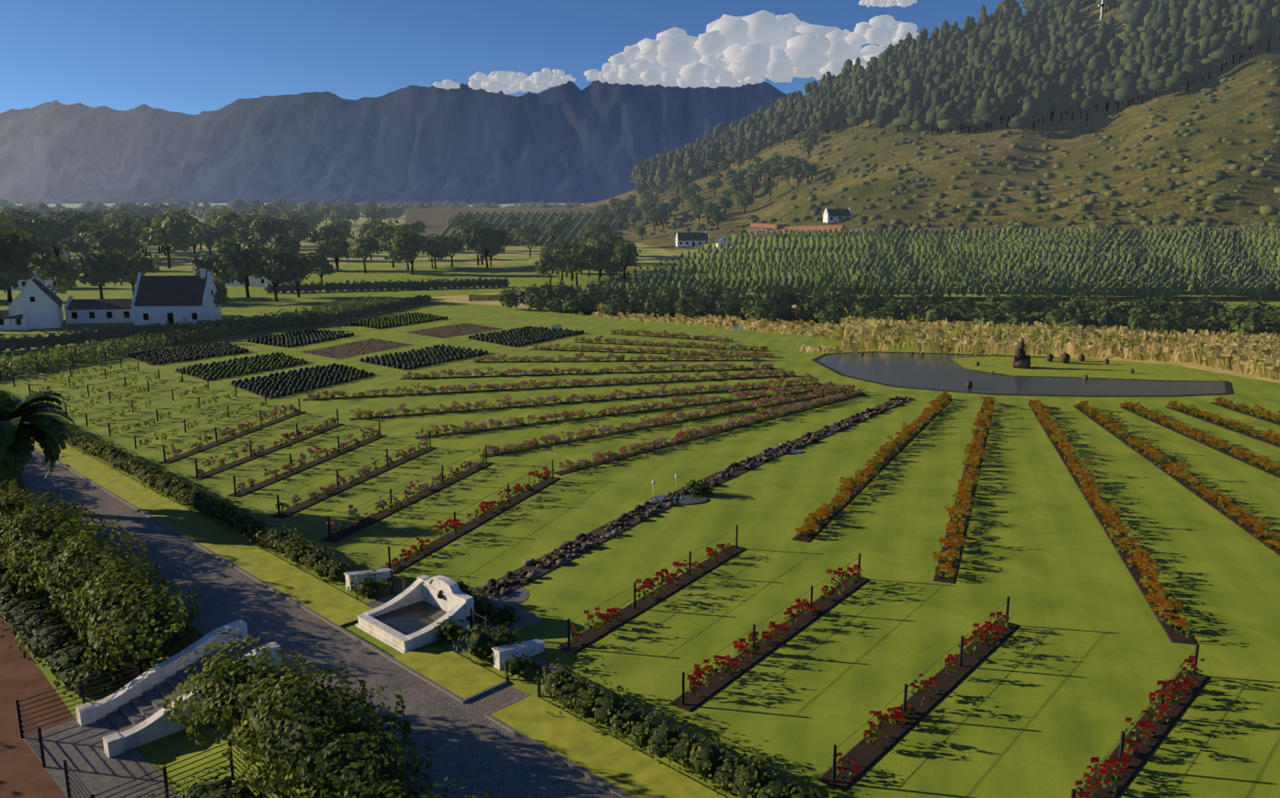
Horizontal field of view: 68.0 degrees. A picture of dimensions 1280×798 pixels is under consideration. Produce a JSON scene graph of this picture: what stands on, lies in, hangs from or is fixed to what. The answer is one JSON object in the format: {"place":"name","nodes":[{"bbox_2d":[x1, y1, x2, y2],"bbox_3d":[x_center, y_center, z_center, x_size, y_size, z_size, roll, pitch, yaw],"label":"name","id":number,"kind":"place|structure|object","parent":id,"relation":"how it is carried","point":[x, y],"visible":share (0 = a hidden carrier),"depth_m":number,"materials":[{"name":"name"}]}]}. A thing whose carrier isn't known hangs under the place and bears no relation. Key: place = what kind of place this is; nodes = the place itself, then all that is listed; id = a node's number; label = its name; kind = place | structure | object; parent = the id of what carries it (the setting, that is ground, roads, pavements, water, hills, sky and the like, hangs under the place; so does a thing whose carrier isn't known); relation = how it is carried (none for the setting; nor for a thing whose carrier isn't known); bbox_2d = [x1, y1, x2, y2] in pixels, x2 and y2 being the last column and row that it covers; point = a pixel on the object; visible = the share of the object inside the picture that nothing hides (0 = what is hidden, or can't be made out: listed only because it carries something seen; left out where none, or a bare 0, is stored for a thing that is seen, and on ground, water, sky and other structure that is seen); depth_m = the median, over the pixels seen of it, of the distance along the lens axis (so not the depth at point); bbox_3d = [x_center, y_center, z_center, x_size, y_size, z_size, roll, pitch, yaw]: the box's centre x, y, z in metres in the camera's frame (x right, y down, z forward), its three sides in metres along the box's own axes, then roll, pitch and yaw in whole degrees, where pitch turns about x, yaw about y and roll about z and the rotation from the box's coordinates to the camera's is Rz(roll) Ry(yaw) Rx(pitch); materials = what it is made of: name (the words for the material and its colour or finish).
{"place":"outdoors","nodes":[
{"label":"outdoors","id":0,"kind":"place"},
{"bbox_2d":[0,617,75,797],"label":"brick pavement","id":1,"kind":"structure","parent":0,"point":[24,773],"depth_m":45.76,"materials":[{"name":"red brick"}]},
{"bbox_2d":[75,619,281,758],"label":"entrance wall","id":2,"kind":"structure","parent":0,"point":[158,725],"depth_m":46.07,"materials":[{"name":"white paint"}]},
{"bbox_2d":[127,315,584,399],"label":"plot soil","id":3,"kind":"structure","parent":0,"point":[338,351],"depth_m":156.34,"materials":[{"name":"brown soil"}]},
{"bbox_2d":[175,311,492,380],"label":"green bushes","id":4,"kind":"object","parent":3,"relation":"on","point":[272,360],"visible":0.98,"depth_m":141.01,"materials":[{"name":"green plant"}]},
{"bbox_2d":[127,325,583,398],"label":"dark plot bushes","id":5,"kind":"object","parent":3,"relation":"on","point":[261,386],"visible":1,"depth_m":146.74,"materials":[{"name":"plant"}]},
{"bbox_2d":[0,70,787,205],"bbox_3d":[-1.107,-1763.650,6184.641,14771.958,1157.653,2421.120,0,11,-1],"label":"mountain range","id":6,"kind":"structure","parent":0,"point":[570,142],"depth_m":6788.17,"materials":[{"name":"grey stone"}]},
{"bbox_2d":[405,207,635,245],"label":"field slope","id":7,"kind":"structure","parent":0,"point":[434,220],"depth_m":801.80,"materials":[{"name":"green plant"}]},
{"bbox_2d":[0,0,1041,114],"label":"sky","id":8,"kind":"structure","parent":0,"point":[192,57],"materials":[{"name":"blue"}]},
{"bbox_2d":[0,203,1279,797],"bbox_3d":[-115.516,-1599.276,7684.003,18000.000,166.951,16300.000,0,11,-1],"label":"ground","id":9,"kind":"structure","parent":0,"point":[1048,696],"depth_m":66.73,"materials":[{"name":"green plant"}]},
{"bbox_2d":[0,390,78,502],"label":"palm","id":10,"kind":"object","parent":9,"relation":"on","point":[17,441],"depth_m":70.65,"materials":[{"name":"green plant"}]},
{"bbox_2d":[22,648,236,797],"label":"stone stair steps","id":11,"kind":"structure","parent":9,"relation":"on","point":[79,748],"depth_m":42.79,"materials":[{"name":"grey stone"}]},
{"bbox_2d":[0,551,279,797],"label":"dark hedge leaves","id":12,"kind":"object","parent":9,"relation":"on","point":[236,783],"visible":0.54,"depth_m":49.82,"materials":[{"name":"green plant"}]},
{"bbox_2d":[0,537,291,797],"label":"metal fence","id":13,"kind":"object","parent":9,"relation":"on","point":[65,764],"visible":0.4,"depth_m":41.44,"materials":[{"name":"metal"}]},
{"bbox_2d":[7,298,387,367],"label":"fence posts","id":14,"kind":"object","parent":9,"relation":"on","point":[163,340],"visible":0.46,"depth_m":159.66,"materials":[{"name":"brown wood"}]},
{"bbox_2d":[0,294,396,376],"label":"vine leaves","id":15,"kind":"object","parent":9,"relation":"on","point":[137,342],"visible":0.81,"depth_m":154.25,"materials":[{"name":"green plant"}]},
{"bbox_2d":[0,472,535,797],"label":"roadside shrub","id":16,"kind":"object","parent":9,"relation":"on","point":[385,784],"depth_m":36.85,"materials":[{"name":"green plant"}]},
{"bbox_2d":[0,449,621,797],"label":"road cobbles","id":17,"kind":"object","parent":9,"relation":"on","point":[478,753],"visible":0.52,"depth_m":47.72,"materials":[{"name":"grey stone"}]},
{"bbox_2d":[3,446,632,797],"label":"road kerbs","id":18,"kind":"structure","parent":17,"relation":"on","point":[487,715],"depth_m":47.02,"materials":[{"name":"concrete"}]},
{"bbox_2d":[23,422,725,797],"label":"verge grass","id":19,"kind":"structure","parent":9,"relation":"on","point":[622,766],"depth_m":47.33,"materials":[{"name":"green plant"}]},
{"bbox_2d":[0,130,815,308],"bbox_3d":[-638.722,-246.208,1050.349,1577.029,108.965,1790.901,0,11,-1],"label":"tree crown leaves","id":20,"kind":"object","parent":9,"relation":"on","point":[192,228],"visible":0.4,"depth_m":398.45,"materials":[{"name":"green plant"}]},
{"bbox_2d":[0,127,818,305],"bbox_3d":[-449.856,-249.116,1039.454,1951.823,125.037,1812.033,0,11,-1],"label":"trees","id":21,"kind":"object","parent":9,"relation":"on","point":[237,204],"visible":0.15,"depth_m":442.19,"materials":[{"name":"green plant"}]},
{"bbox_2d":[0,393,822,797],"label":"hedge","id":22,"kind":"object","parent":9,"relation":"on","point":[702,756],"visible":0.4,"depth_m":47.39,"materials":[{"name":"green plant"}]},
{"bbox_2d":[354,574,476,653],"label":"fountain walls","id":23,"kind":"structure","parent":9,"relation":"on","point":[456,602],"depth_m":51.73,"materials":[{"name":"white paint"}]},
{"bbox_2d":[372,600,446,635],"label":"fountain water","id":24,"kind":"structure","parent":23,"relation":"in","point":[410,619],"depth_m":52.22,"materials":[{"name":"grey liquid"}]},
{"bbox_2d":[436,590,444,598],"bbox_3d":[-11.121,10.922,53.001,0.398,0.476,0.402,0,11,-1],"label":"fountain spout","id":25,"kind":"object","parent":23,"relation":"attached to","point":[440,595],"visible":0.92,"depth_m":52.84,"materials":[{"name":"grey metal"}]},
{"bbox_2d":[0,387,851,797],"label":"roadside shrub leaves","id":26,"kind":"object","parent":9,"relation":"on","point":[75,543],"visible":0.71,"depth_m":48.17,"materials":[{"name":"green plant"}]},
{"bbox_2d":[0,207,852,330],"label":"farm house walls","id":27,"kind":"structure","parent":9,"relation":"on","point":[42,311],"depth_m":187.43,"materials":[{"name":"white paint"}]},
{"bbox_2d":[0,217,832,325],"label":"farm house window frames","id":28,"kind":"structure","parent":27,"relation":"in","point":[145,314],"depth_m":189.67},
{"bbox_2d":[0,213,848,325],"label":"windows","id":29,"kind":"structure","parent":28,"relation":"in","point":[126,314],"depth_m":189.74,"materials":[{"name":"black glass"}]},
{"bbox_2d":[0,208,851,319],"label":"dark farmhouse roofs","id":30,"kind":"structure","parent":27,"relation":"on","point":[170,291],"depth_m":188.92,"materials":[{"name":"black"}]},
{"bbox_2d":[343,568,546,670],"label":"garden wing walls","id":31,"kind":"structure","parent":9,"relation":"on","point":[529,648],"depth_m":48.52,"materials":[{"name":"white paint"}]},
{"bbox_2d":[365,576,544,653],"bbox_3d":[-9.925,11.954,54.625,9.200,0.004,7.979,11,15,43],"label":"shrubs","id":32,"kind":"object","parent":9,"relation":"on","point":[518,596],"depth_m":54.29,"materials":[{"name":"green plant"}]},
{"bbox_2d":[386,570,540,697],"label":"garden gates","id":33,"kind":"object","parent":9,"relation":"on","point":[469,618],"visible":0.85,"depth_m":50.69,"materials":[{"name":"metal"}]},
{"bbox_2d":[226,325,742,333],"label":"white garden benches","id":34,"kind":"object","parent":9,"relation":"on","point":[733,328],"visible":0.56,"depth_m":175.74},
{"bbox_2d":[439,211,617,246],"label":"slope vine rows","id":35,"kind":"object","parent":9,"relation":"on","point":[542,228],"visible":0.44,"depth_m":697.65,"materials":[{"name":"green plant"}]},
{"bbox_2d":[307,328,863,468],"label":"rows","id":36,"kind":"object","parent":9,"relation":"on","point":[680,435],"visible":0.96,"depth_m":115.65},
{"bbox_2d":[0,352,1199,797],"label":"trellis posts","id":37,"kind":"object","parent":9,"relation":"on","point":[960,656],"visible":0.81,"depth_m":62.67,"materials":[{"name":"wood"}]},
{"bbox_2d":[0,275,1279,351],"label":"shrub leaves","id":38,"kind":"object","parent":9,"relation":"on","point":[954,306],"visible":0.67,"depth_m":194.99,"materials":[{"name":"green plant"}]},
{"bbox_2d":[0,0,1279,302],"bbox_3d":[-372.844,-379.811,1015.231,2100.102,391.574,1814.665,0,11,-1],"label":"tree","id":39,"kind":"object","parent":9,"relation":"on","point":[14,232],"depth_m":365.71,"materials":[{"name":"green plant"}]},
{"bbox_2d":[0,278,1279,352],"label":"shrub belt","id":40,"kind":"object","parent":9,"relation":"on","point":[287,320],"visible":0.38,"depth_m":192.78,"materials":[{"name":"green plant"}]},
{"bbox_2d":[2,331,1279,616],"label":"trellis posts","id":41,"kind":"object","parent":9,"relation":"on","point":[262,404],"visible":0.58,"depth_m":107.70,"materials":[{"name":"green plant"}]},
{"bbox_2d":[651,474,677,493],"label":"garden lamps","id":42,"kind":"object","parent":9,"relation":"on","point":[653,481],"visible":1,"depth_m":76.23,"materials":[{"name":"metal"}]},
{"bbox_2d":[472,396,914,598],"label":"channel bed","id":43,"kind":"object","parent":9,"relation":"on","point":[600,531],"visible":0.52,"depth_m":68.32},
{"bbox_2d":[481,396,911,595],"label":"channel stones","id":44,"kind":"object","parent":9,"relation":"on","point":[573,547],"visible":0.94,"depth_m":72.94,"materials":[{"name":"grey stone"}]},
{"bbox_2d":[650,449,802,503],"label":"channel pool water","id":45,"kind":"structure","parent":44,"relation":"on","point":[690,499],"depth_m":74.74,"materials":[{"name":"grey liquid"}]},
{"bbox_2d":[681,477,715,496],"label":"bush","id":46,"kind":"object","parent":45,"relation":"on","point":[700,482],"depth_m":75.49,"materials":[{"name":"green plant"}]},
{"bbox_2d":[157,333,1279,797],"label":"flower beds","id":47,"kind":"object","parent":9,"relation":"on","point":[865,755],"visible":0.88,"depth_m":67.16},
{"bbox_2d":[165,328,1279,797],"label":"rose bushes","id":48,"kind":"object","parent":9,"relation":"on","point":[874,735],"visible":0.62,"depth_m":73.71,"materials":[{"name":"green plant"}]},
{"bbox_2d":[164,404,490,529],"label":"pink rose flowers","id":49,"kind":"object","parent":48,"relation":"on","point":[331,487],"visible":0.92,"depth_m":83.35,"materials":[{"name":"plant"}]},
{"bbox_2d":[385,467,1204,797],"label":"red rose flowers","id":50,"kind":"object","parent":9,"relation":"on","point":[983,631],"visible":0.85,"depth_m":46.96,"materials":[{"name":"red plant"}]},
{"bbox_2d":[548,297,1279,380],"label":"reed tufts","id":51,"kind":"object","parent":9,"relation":"on","point":[900,337],"visible":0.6,"depth_m":155.99,"materials":[{"name":"plant"}]},
{"bbox_2d":[576,224,1279,297],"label":"hill orchard trees","id":52,"kind":"object","parent":9,"relation":"on","point":[1129,288],"visible":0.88,"depth_m":274.67,"materials":[{"name":"green plant"}]},
{"bbox_2d":[582,234,1279,297],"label":"orchard grass","id":53,"kind":"structure","parent":9,"relation":"on","point":[1270,293],"depth_m":255.98,"materials":[{"name":"green plant"}]},
{"bbox_2d":[860,337,1134,388],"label":"pond sculpture rocks","id":54,"kind":"object","parent":9,"relation":"on","point":[1021,359],"visible":0.94,"depth_m":135.91,"materials":[{"name":"grey stone"}]},
{"bbox_2d":[795,390,1279,630],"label":"orange flower rows","id":55,"kind":"object","parent":9,"relation":"on","point":[823,511],"visible":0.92,"depth_m":78.24,"materials":[{"name":"orange plant"}]},
{"bbox_2d":[433,0,919,94],"bbox_3d":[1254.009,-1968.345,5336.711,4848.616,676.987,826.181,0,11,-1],"label":"cloud","id":56,"kind":"structure","parent":0,"point":[736,51],"depth_m":5049.18,"materials":[{"name":"white"}]},
{"bbox_2d":[429,292,1279,383],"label":"dirt road","id":57,"kind":"structure","parent":0,"point":[459,299],"depth_m":182.94,"materials":[{"name":"brown soil"}]},
{"bbox_2d":[468,0,1279,300],"bbox_3d":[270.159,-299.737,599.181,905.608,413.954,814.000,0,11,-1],"label":"hill terrain","id":58,"kind":"structure","parent":0,"point":[1227,107],"depth_m":499.01,"materials":[{"name":"green plant"}]},
{"bbox_2d":[750,222,845,230],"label":"hill brick enclosure","id":59,"kind":"object","parent":58,"relation":"on","point":[789,228],"visible":0.79,"depth_m":453.12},
{"bbox_2d":[580,222,1279,297],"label":"orchard poles","id":60,"kind":"object","parent":58,"relation":"on","point":[1175,266],"visible":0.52,"depth_m":274.91,"materials":[{"name":"brown wood"}]},
{"bbox_2d":[611,60,1279,235],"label":"shrubs","id":61,"kind":"object","parent":58,"relation":"on","point":[1216,198],"visible":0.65,"depth_m":427.68,"materials":[{"name":"green plant"}]},
{"bbox_2d":[629,0,1279,186],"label":"forest","id":62,"kind":"object","parent":58,"relation":"on","point":[947,76],"visible":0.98,"depth_m":659.58,"materials":[{"name":"green plant"}]},
{"bbox_2d":[1097,0,1107,20],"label":"cross","id":63,"kind":"object","parent":58,"relation":"on","point":[1102,5],"visible":0.8,"depth_m":758.80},
{"bbox_2d":[747,228,1275,235],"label":"hill track","id":64,"kind":"structure","parent":0,"point":[754,230],"depth_m":383.41,"materials":[{"name":"brown soil"}]},
{"bbox_2d":[816,352,1225,395],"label":"pond water","id":65,"kind":"structure","parent":0,"point":[941,371],"depth_m":126.90,"materials":[{"name":"grey liquid"}]},
{"bbox_2d":[811,351,1233,397],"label":"pond bank","id":66,"kind":"structure","parent":0,"point":[1228,387],"depth_m":120.23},
{"bbox_2d":[950,356,1226,381],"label":"island","id":67,"kind":"structure","parent":66,"relation":"on","point":[1076,368],"depth_m":135.30,"materials":[{"name":"green plant"}]}
]}

